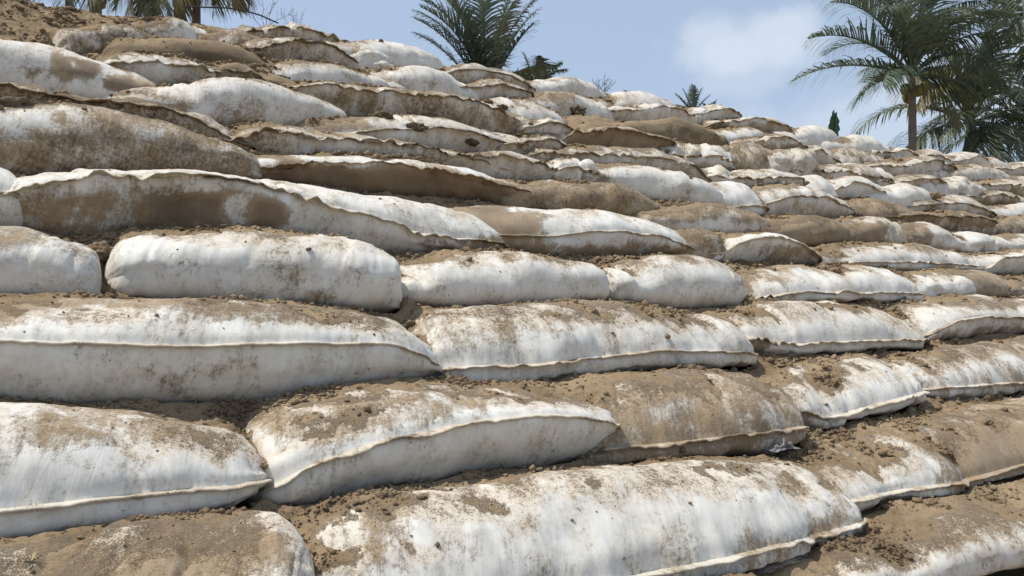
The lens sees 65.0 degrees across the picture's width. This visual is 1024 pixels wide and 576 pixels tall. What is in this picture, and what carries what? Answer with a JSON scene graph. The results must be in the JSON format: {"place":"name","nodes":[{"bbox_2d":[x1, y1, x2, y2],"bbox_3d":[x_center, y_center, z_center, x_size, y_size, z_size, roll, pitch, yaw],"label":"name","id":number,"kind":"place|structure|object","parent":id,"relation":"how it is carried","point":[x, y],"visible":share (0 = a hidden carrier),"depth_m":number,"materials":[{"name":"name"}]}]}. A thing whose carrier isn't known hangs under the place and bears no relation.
{"place":"outdoors","nodes":[
{"label":"outdoors","id":0,"kind":"place"},
{"bbox_2d":[0,0,1023,575],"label":"loose soil","id":1,"kind":"structure","parent":0,"point":[766,372],"depth_m":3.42,"materials":[{"name":"soil"}]},
{"bbox_2d":[86,241,113,262],"bbox_3d":[-1.629,-0.135,3.179,0.159,0.106,0.132,1,-1,-38],"label":"soil clod","id":2,"kind":"object","parent":1,"relation":"on","point":[102,249],"visible":0.49,"depth_m":3.15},
{"bbox_2d":[762,438,799,452],"bbox_3d":[1.124,0.651,3.386,0.172,0.052,0.108,1,-1,-34],"label":"plastic scrap","id":3,"kind":"object","parent":1,"relation":"on","point":[776,446],"visible":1,"depth_m":3.36,"materials":[{"name":"grey"}]},
{"bbox_2d":[31,0,1023,162],"label":"sky","id":4,"kind":"structure","parent":0,"point":[744,55],"materials":[{"name":"blue"}]},
{"bbox_2d":[226,310,1023,575],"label":"embankment","id":5,"kind":"structure","parent":0,"point":[1016,572],"depth_m":4.30,"materials":[{"name":"soil"}]},
{"bbox_2d":[0,167,22,226],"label":"sandbag","id":6,"kind":"object","parent":5,"relation":"on","point":[11,214],"visible":0.59,"depth_m":3.16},
{"bbox_2d":[0,226,101,294],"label":"sandbag","id":7,"kind":"object","parent":5,"relation":"on","point":[32,261],"visible":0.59,"depth_m":2.81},
{"bbox_2d":[0,39,156,98],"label":"sandbag","id":8,"kind":"object","parent":5,"relation":"on","point":[50,68],"visible":0.42,"depth_m":4.48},
{"bbox_2d":[52,23,151,54],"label":"sandbag","id":9,"kind":"object","parent":5,"relation":"on","point":[79,41],"visible":0.38,"depth_m":5.38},
{"bbox_2d":[0,82,256,150],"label":"sandbag","id":10,"kind":"object","parent":5,"relation":"on","point":[198,122],"visible":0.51,"depth_m":4.23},
{"bbox_2d":[0,104,261,179],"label":"sandbag","id":11,"kind":"object","parent":5,"relation":"on","point":[37,138],"visible":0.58,"depth_m":3.81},
{"bbox_2d":[0,96,37,106],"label":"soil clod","id":12,"kind":"object","parent":11,"relation":"on","point":[10,101],"visible":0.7,"depth_m":3.66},
{"bbox_2d":[0,402,271,538],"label":"sandbag","id":13,"kind":"object","parent":5,"relation":"on","point":[74,470],"visible":0.79,"depth_m":2.10,"materials":[{"name":"fabric"}]},
{"bbox_2d":[0,510,314,575],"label":"sandbag","id":14,"kind":"object","parent":5,"relation":"on","point":[263,543],"visible":0.94,"depth_m":1.86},
{"bbox_2d":[96,52,222,85],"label":"sandbag","id":15,"kind":"object","parent":5,"relation":"on","point":[156,69],"visible":0.32,"depth_m":5.08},
{"bbox_2d":[134,17,207,38],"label":"sandbag","id":16,"kind":"object","parent":5,"relation":"on","point":[171,26],"visible":0.26,"depth_m":6.00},
{"bbox_2d":[101,38,273,65],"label":"sandbag","id":17,"kind":"object","parent":5,"relation":"on","point":[207,50],"visible":0.26,"depth_m":5.63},
{"bbox_2d":[102,77,347,125],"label":"sandbag","id":18,"kind":"object","parent":5,"relation":"on","point":[228,100],"visible":0.41,"depth_m":4.96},
{"bbox_2d":[197,28,259,43],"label":"sandbag","id":19,"kind":"object","parent":5,"relation":"on","point":[233,35],"visible":0.09,"depth_m":6.29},
{"bbox_2d":[104,231,401,312],"bbox_3d":[-1.125,-0.056,3.541,1.224,0.398,0.743,0,-1,-25],"label":"sandbag","id":20,"kind":"object","parent":5,"relation":"on","point":[328,270],"visible":0.68,"depth_m":3.24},
{"bbox_2d":[0,168,508,252],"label":"sandbag","id":21,"kind":"object","parent":5,"relation":"on","point":[83,199],"visible":0.74,"depth_m":3.64,"materials":[{"name":"fabric"}]},
{"bbox_2d":[213,62,296,83],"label":"sandbag","id":22,"kind":"object","parent":5,"relation":"on","point":[234,69],"visible":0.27,"depth_m":5.46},
{"bbox_2d":[237,22,340,41],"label":"sandbag","id":23,"kind":"object","parent":5,"relation":"on","point":[294,29],"visible":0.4,"depth_m":6.82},
{"bbox_2d":[264,60,407,88],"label":"sandbag","id":24,"kind":"object","parent":5,"relation":"on","point":[301,70],"visible":0.2,"depth_m":6.12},
{"bbox_2d":[235,37,358,69],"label":"sandbag","id":25,"kind":"object","parent":24,"relation":"on","point":[288,48],"visible":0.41,"depth_m":6.36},
{"bbox_2d":[369,65,479,99],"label":"sandbag","id":26,"kind":"object","parent":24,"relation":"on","point":[419,78],"visible":0.38,"depth_m":6.92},
{"bbox_2d":[459,79,534,99],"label":"sandbag","id":27,"kind":"object","parent":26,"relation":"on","point":[489,88],"visible":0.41,"depth_m":7.47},
{"bbox_2d":[224,125,509,175],"bbox_3d":[-1.114,-0.802,5.169,2.601,0.386,0.661,1,-1,-38],"label":"sandbag","id":28,"kind":"object","parent":5,"relation":"on","point":[293,139],"visible":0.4,"depth_m":4.89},
{"bbox_2d":[350,47,394,69],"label":"sandbag","id":29,"kind":"object","parent":5,"relation":"on","point":[370,58],"visible":0.17,"depth_m":6.97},
{"bbox_2d":[324,39,445,69],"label":"sandbag","id":30,"kind":"object","parent":5,"relation":"on","point":[399,54],"visible":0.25,"depth_m":7.28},
{"bbox_2d":[255,155,542,203],"bbox_3d":[-0.721,-0.648,5.114,2.310,0.332,0.775,1,-1,-34],"label":"sandbag","id":31,"kind":"object","parent":5,"relation":"on","point":[361,174],"visible":0.52,"depth_m":4.71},
{"bbox_2d":[287,81,533,133],"bbox_3d":[-0.814,-1.347,6.372,2.829,0.472,0.743,1,-1,-34],"label":"sandbag","id":32,"kind":"object","parent":5,"relation":"on","point":[353,99],"visible":0.48,"depth_m":6.12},
{"bbox_2d":[296,115,529,152],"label":"sandbag","id":33,"kind":"object","parent":5,"relation":"on","point":[448,134],"visible":0.47,"depth_m":5.67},
{"bbox_2d":[496,136,568,153],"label":"sandbag","id":34,"kind":"object","parent":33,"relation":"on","point":[548,142],"visible":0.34,"depth_m":6.21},
{"bbox_2d":[240,384,620,506],"bbox_3d":[-0.279,0.532,2.937,1.455,0.378,0.728,1,-1,-34],"label":"sandbag","id":35,"kind":"object","parent":5,"relation":"on","point":[436,432],"visible":0.72,"depth_m":2.59,"materials":[{"name":"fabric"}]},
{"bbox_2d":[0,298,441,402],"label":"sandbag","id":36,"kind":"object","parent":35,"relation":"on","point":[101,350],"visible":0.84,"depth_m":2.61,"materials":[{"name":"fabric"}]},
{"bbox_2d":[443,63,535,92],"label":"sandbag","id":37,"kind":"object","parent":5,"relation":"on","point":[469,73],"visible":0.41,"depth_m":7.78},
{"bbox_2d":[527,76,607,97],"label":"sandbag","id":38,"kind":"object","parent":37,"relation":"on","point":[572,85],"visible":0.33,"depth_m":8.79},
{"bbox_2d":[396,251,608,310],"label":"sandbag","id":39,"kind":"object","parent":5,"relation":"on","point":[477,280],"visible":0.56,"depth_m":3.90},
{"bbox_2d":[466,151,557,181],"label":"sandbag","id":40,"kind":"object","parent":5,"relation":"on","point":[518,165],"visible":0.59,"depth_m":5.68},
{"bbox_2d":[487,97,567,124],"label":"sandbag","id":41,"kind":"object","parent":5,"relation":"on","point":[529,109],"visible":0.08,"depth_m":7.25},
{"bbox_2d":[517,117,574,132],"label":"sandbag","id":42,"kind":"object","parent":5,"relation":"on","point":[547,124],"visible":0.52,"depth_m":6.76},
{"bbox_2d":[528,91,613,119],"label":"sandbag","id":43,"kind":"object","parent":5,"relation":"on","point":[561,103],"visible":0.23,"depth_m":7.91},
{"bbox_2d":[607,103,698,123],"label":"sandbag","id":44,"kind":"object","parent":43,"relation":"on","point":[647,112],"visible":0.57,"depth_m":8.84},
{"bbox_2d":[687,104,741,123],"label":"sandbag","id":45,"kind":"object","parent":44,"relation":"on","point":[707,112],"visible":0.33,"depth_m":9.87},
{"bbox_2d":[546,158,598,180],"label":"sandbag","id":46,"kind":"object","parent":5,"relation":"on","point":[572,168],"visible":0.42,"depth_m":6.02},
{"bbox_2d":[450,205,696,256],"bbox_3d":[0.291,-0.319,5.071,2.154,0.379,0.700,1,-1,-34],"label":"sandbag","id":47,"kind":"object","parent":5,"relation":"on","point":[569,232],"visible":0.6,"depth_m":4.82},
{"bbox_2d":[671,229,724,261],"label":"sandbag","id":48,"kind":"object","parent":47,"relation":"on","point":[705,243],"visible":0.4,"depth_m":5.41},
{"bbox_2d":[497,179,659,215],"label":"sandbag","id":49,"kind":"object","parent":5,"relation":"on","point":[625,200],"visible":0.43,"depth_m":5.46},
{"bbox_2d":[411,301,757,382],"bbox_3d":[0.348,0.263,3.919,1.981,0.404,0.754,1,-1,-34],"label":"sandbag","id":50,"kind":"object","parent":5,"relation":"on","point":[476,343],"visible":0.76,"depth_m":3.55,"materials":[{"name":"fabric"}]},
{"bbox_2d":[567,115,617,126],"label":"sandbag","id":51,"kind":"object","parent":5,"relation":"on","point":[574,121],"visible":0.09,"depth_m":7.72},
{"bbox_2d":[509,126,684,148],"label":"sandbag","id":52,"kind":"object","parent":5,"relation":"on","point":[618,136],"visible":0.41,"depth_m":7.22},
{"bbox_2d":[520,145,711,182],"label":"sandbag","id":53,"kind":"object","parent":5,"relation":"on","point":[656,158],"visible":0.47,"depth_m":6.58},
{"bbox_2d":[580,91,677,106],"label":"sandbag","id":54,"kind":"object","parent":5,"relation":"on","point":[623,98],"visible":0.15,"depth_m":9.27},
{"bbox_2d":[580,165,722,202],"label":"sandbag","id":55,"kind":"object","parent":5,"relation":"on","point":[652,183],"visible":0.4,"depth_m":6.36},
{"bbox_2d":[574,117,728,145],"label":"sandbag","id":56,"kind":"object","parent":5,"relation":"on","point":[681,130],"visible":0.36,"depth_m":8.30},
{"bbox_2d":[714,127,764,141],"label":"sandbag","id":57,"kind":"object","parent":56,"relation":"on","point":[740,133],"visible":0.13,"depth_m":9.33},
{"bbox_2d":[603,254,747,308],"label":"sandbag","id":58,"kind":"object","parent":5,"relation":"on","point":[684,281],"visible":0.52,"depth_m":4.57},
{"bbox_2d":[567,369,809,464],"bbox_3d":[0.671,0.560,3.559,1.303,0.398,0.777,0,-1,-29],"label":"sandbag","id":59,"kind":"object","parent":5,"relation":"on","point":[742,420],"visible":0.73,"depth_m":3.29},
{"bbox_2d":[649,142,734,168],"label":"sandbag","id":60,"kind":"object","parent":5,"relation":"on","point":[704,155],"visible":0.43,"depth_m":7.86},
{"bbox_2d":[704,141,772,170],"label":"sandbag","id":61,"kind":"object","parent":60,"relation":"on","point":[753,156],"visible":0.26,"depth_m":8.38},
{"bbox_2d":[631,203,769,232],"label":"sandbag","id":62,"kind":"object","parent":5,"relation":"on","point":[714,217],"visible":0.4,"depth_m":5.92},
{"bbox_2d":[709,181,769,215],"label":"sandbag","id":63,"kind":"object","parent":5,"relation":"on","point":[741,196],"visible":0.37,"depth_m":6.79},
{"bbox_2d":[698,116,792,132],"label":"sandbag","id":64,"kind":"object","parent":5,"relation":"on","point":[763,124],"visible":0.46,"depth_m":10.00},
{"bbox_2d":[711,233,822,265],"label":"sandbag","id":65,"kind":"object","parent":5,"relation":"on","point":[770,247],"visible":0.61,"depth_m":5.77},
{"bbox_2d":[729,134,807,149],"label":"sandbag","id":66,"kind":"object","parent":5,"relation":"on","point":[776,141],"visible":0.36,"depth_m":9.48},
{"bbox_2d":[767,148,820,175],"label":"sandbag","id":67,"kind":"object","parent":5,"relation":"on","point":[806,162],"visible":0.33,"depth_m":8.75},
{"bbox_2d":[764,125,840,145],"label":"sandbag","id":68,"kind":"object","parent":5,"relation":"on","point":[809,135],"visible":0.27,"depth_m":10.66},
{"bbox_2d":[753,185,854,216],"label":"sandbag","id":69,"kind":"object","parent":5,"relation":"on","point":[799,200],"visible":0.48,"depth_m":7.29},
{"bbox_2d":[706,169,809,187],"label":"sandbag","id":70,"kind":"object","parent":69,"relation":"on","point":[749,178],"visible":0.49,"depth_m":7.54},
{"bbox_2d":[785,145,841,164],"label":"sandbag","id":71,"kind":"object","parent":5,"relation":"on","point":[825,156],"visible":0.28,"depth_m":9.91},
{"bbox_2d":[829,146,887,163],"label":"sandbag","id":72,"kind":"object","parent":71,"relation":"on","point":[847,154],"visible":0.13,"depth_m":10.58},
{"bbox_2d":[800,175,840,198],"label":"sandbag","id":73,"kind":"object","parent":5,"relation":"on","point":[819,182],"visible":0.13,"depth_m":8.19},
{"bbox_2d":[827,176,886,199],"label":"sandbag","id":74,"kind":"object","parent":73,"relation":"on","point":[852,187],"visible":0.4,"depth_m":8.51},
{"bbox_2d":[726,300,930,355],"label":"sandbag","id":75,"kind":"object","parent":5,"relation":"on","point":[805,327],"visible":0.81,"depth_m":4.69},
{"bbox_2d":[736,265,923,303],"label":"sandbag","id":76,"kind":"object","parent":5,"relation":"on","point":[856,283],"visible":0.58,"depth_m":5.53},
{"bbox_2d":[789,163,894,181],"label":"sandbag","id":77,"kind":"object","parent":5,"relation":"on","point":[851,169],"visible":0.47,"depth_m":9.56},
{"bbox_2d":[777,356,930,429],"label":"sandbag","id":78,"kind":"object","parent":5,"relation":"on","point":[872,387],"visible":0.62,"depth_m":4.09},
{"bbox_2d":[817,134,890,152],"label":"sandbag","id":79,"kind":"object","parent":5,"relation":"on","point":[868,144],"visible":0.33,"depth_m":11.26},
{"bbox_2d":[830,198,913,222],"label":"sandbag","id":80,"kind":"object","parent":5,"relation":"on","point":[889,211],"visible":0.23,"depth_m":8.20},
{"bbox_2d":[744,485,1023,575],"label":"sandbag","id":81,"kind":"object","parent":5,"relation":"on","point":[972,539],"visible":0.39,"depth_m":3.00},
{"bbox_2d":[315,459,866,575],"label":"sandbag","id":82,"kind":"object","parent":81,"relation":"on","point":[657,525],"visible":0.94,"depth_m":2.48,"materials":[{"name":"fabric"}]},
{"bbox_2d":[798,243,986,270],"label":"sandbag","id":83,"kind":"object","parent":5,"relation":"on","point":[900,257],"visible":0.4,"depth_m":6.80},
{"bbox_2d":[741,215,850,246],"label":"sandbag","id":84,"kind":"object","parent":83,"relation":"on","point":[811,230],"visible":0.34,"depth_m":6.54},
{"bbox_2d":[841,216,906,243],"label":"sandbag","id":85,"kind":"object","parent":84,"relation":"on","point":[866,229],"visible":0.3,"depth_m":7.17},
{"bbox_2d":[870,147,919,158],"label":"sandbag","id":86,"kind":"object","parent":5,"relation":"on","point":[893,152],"visible":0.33,"depth_m":11.65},
{"bbox_2d":[894,149,957,164],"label":"sandbag","id":87,"kind":"object","parent":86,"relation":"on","point":[935,154],"visible":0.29,"depth_m":12.35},
{"bbox_2d":[945,152,987,164],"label":"sandbag","id":88,"kind":"object","parent":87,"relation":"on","point":[961,158],"visible":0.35,"depth_m":13.23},
{"bbox_2d":[772,398,1023,511],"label":"sandbag","id":89,"kind":"object","parent":5,"relation":"on","point":[982,452],"visible":0.51,"depth_m":3.68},
{"bbox_2d":[862,183,934,206],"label":"sandbag","id":90,"kind":"object","parent":5,"relation":"on","point":[904,194],"visible":0.32,"depth_m":8.98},
{"bbox_2d":[873,174,946,186],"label":"sandbag","id":91,"kind":"object","parent":5,"relation":"on","point":[918,180],"visible":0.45,"depth_m":10.15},
{"bbox_2d":[863,156,957,175],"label":"sandbag","id":92,"kind":"object","parent":5,"relation":"on","point":[914,165],"visible":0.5,"depth_m":11.21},
{"bbox_2d":[900,222,961,251],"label":"sandbag","id":93,"kind":"object","parent":5,"relation":"on","point":[930,234],"visible":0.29,"depth_m":7.74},
{"bbox_2d":[899,211,997,229],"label":"sandbag","id":94,"kind":"object","parent":5,"relation":"on","point":[951,220],"visible":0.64,"depth_m":8.87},
{"bbox_2d":[907,195,996,216],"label":"sandbag","id":95,"kind":"object","parent":5,"relation":"on","point":[959,203],"visible":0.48,"depth_m":9.51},
{"bbox_2d":[920,176,987,195],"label":"sandbag","id":96,"kind":"object","parent":5,"relation":"on","point":[955,185],"visible":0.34,"depth_m":10.63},
{"bbox_2d":[905,269,1008,297],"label":"sandbag","id":97,"kind":"object","parent":5,"relation":"on","point":[943,282],"visible":0.56,"depth_m":6.52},
{"bbox_2d":[891,336,1023,398],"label":"sandbag","id":98,"kind":"object","parent":5,"relation":"on","point":[968,371],"visible":0.61,"depth_m":4.84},
{"bbox_2d":[897,294,1023,340],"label":"sandbag","id":99,"kind":"object","parent":5,"relation":"on","point":[947,320],"visible":0.6,"depth_m":5.72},
{"bbox_2d":[925,164,1011,181],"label":"sandbag","id":100,"kind":"object","parent":5,"relation":"on","point":[976,172],"visible":0.35,"depth_m":12.33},
{"bbox_2d":[955,216,1023,234],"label":"sandbag","id":101,"kind":"object","parent":5,"relation":"on","point":[1012,224],"visible":0.22,"depth_m":9.65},
{"bbox_2d":[958,190,1023,205],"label":"sandbag","id":102,"kind":"object","parent":5,"relation":"on","point":[993,197],"visible":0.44,"depth_m":11.12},
{"bbox_2d":[962,250,1023,273],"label":"sandbag","id":103,"kind":"object","parent":5,"relation":"on","point":[1009,262],"visible":0.42,"depth_m":7.72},
{"bbox_2d":[952,231,1001,252],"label":"sandbag","id":104,"kind":"object","parent":103,"relation":"on","point":[973,242],"visible":0.34,"depth_m":8.23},
{"bbox_2d":[971,179,1023,196],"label":"sandbag","id":105,"kind":"object","parent":5,"relation":"on","point":[1015,187],"visible":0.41,"depth_m":12.15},
{"bbox_2d":[987,203,1023,216],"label":"sandbag","id":106,"kind":"object","parent":5,"relation":"on","point":[1012,209],"visible":0.23,"depth_m":10.48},
{"bbox_2d":[989,233,1023,249],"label":"sandbag","id":107,"kind":"object","parent":5,"relation":"on","point":[1014,241],"visible":0.12,"depth_m":8.70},
{"bbox_2d":[992,162,1023,175],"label":"sandbag","id":108,"kind":"object","parent":5,"relation":"on","point":[1017,168],"visible":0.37,"depth_m":14.10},
{"bbox_2d":[1004,280,1023,295],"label":"sandbag","id":109,"kind":"object","parent":5,"relation":"on","point":[1017,289],"visible":0.11,"depth_m":7.14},
{"label":"ground","id":110,"kind":"structure","parent":0,"visible":0},
{"bbox_2d":[29,0,205,16],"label":"palm tree","id":111,"kind":"object","parent":110,"relation":"on","point":[92,6],"visible":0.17,"depth_m":16.85,"materials":[{"name":"green plant"}]},
{"bbox_2d":[91,0,261,23],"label":"palm tree","id":112,"kind":"object","parent":110,"relation":"on","point":[156,6],"visible":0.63,"depth_m":15.29,"materials":[{"name":"green plant"}]},
{"bbox_2d":[410,0,558,80],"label":"palm tree","id":113,"kind":"object","parent":110,"relation":"on","point":[488,51],"visible":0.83,"depth_m":18.80,"materials":[{"name":"green plant"}]},
{"bbox_2d":[512,52,567,80],"bbox_3d":[0.675,-1.999,20.014,1.562,7.796,1.474,1,-1,-34],"label":"palm tree","id":114,"kind":"object","parent":110,"relation":"on","point":[545,74],"visible":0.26,"depth_m":19.87,"materials":[{"name":"green plant"}]},
{"bbox_2d":[674,84,716,107],"bbox_3d":[6.659,-2.734,29.311,1.601,9.544,0.644,0,-1,5],"label":"palm tree","id":115,"kind":"object","parent":110,"relation":"on","point":[693,96],"visible":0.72,"depth_m":29.33,"materials":[{"name":"green plant"}]},
{"bbox_2d":[788,0,1023,150],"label":"palm tree","id":116,"kind":"object","parent":110,"relation":"on","point":[918,38],"visible":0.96,"depth_m":16.86,"materials":[{"name":"green plant"}]},
{"bbox_2d":[849,0,1023,162],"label":"palm tree","id":117,"kind":"object","parent":110,"relation":"on","point":[976,139],"visible":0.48,"depth_m":20.13,"materials":[{"name":"green plant"}]},
{"bbox_2d":[888,0,1023,107],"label":"palm tree","id":118,"kind":"object","parent":110,"relation":"on","point":[989,55],"visible":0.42,"depth_m":17.21,"materials":[{"name":"green plant"}]},
{"bbox_2d":[923,59,1023,156],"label":"palm tree","id":119,"kind":"object","parent":110,"relation":"on","point":[1017,101],"visible":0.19,"depth_m":22.27,"materials":[{"name":"green plant"}]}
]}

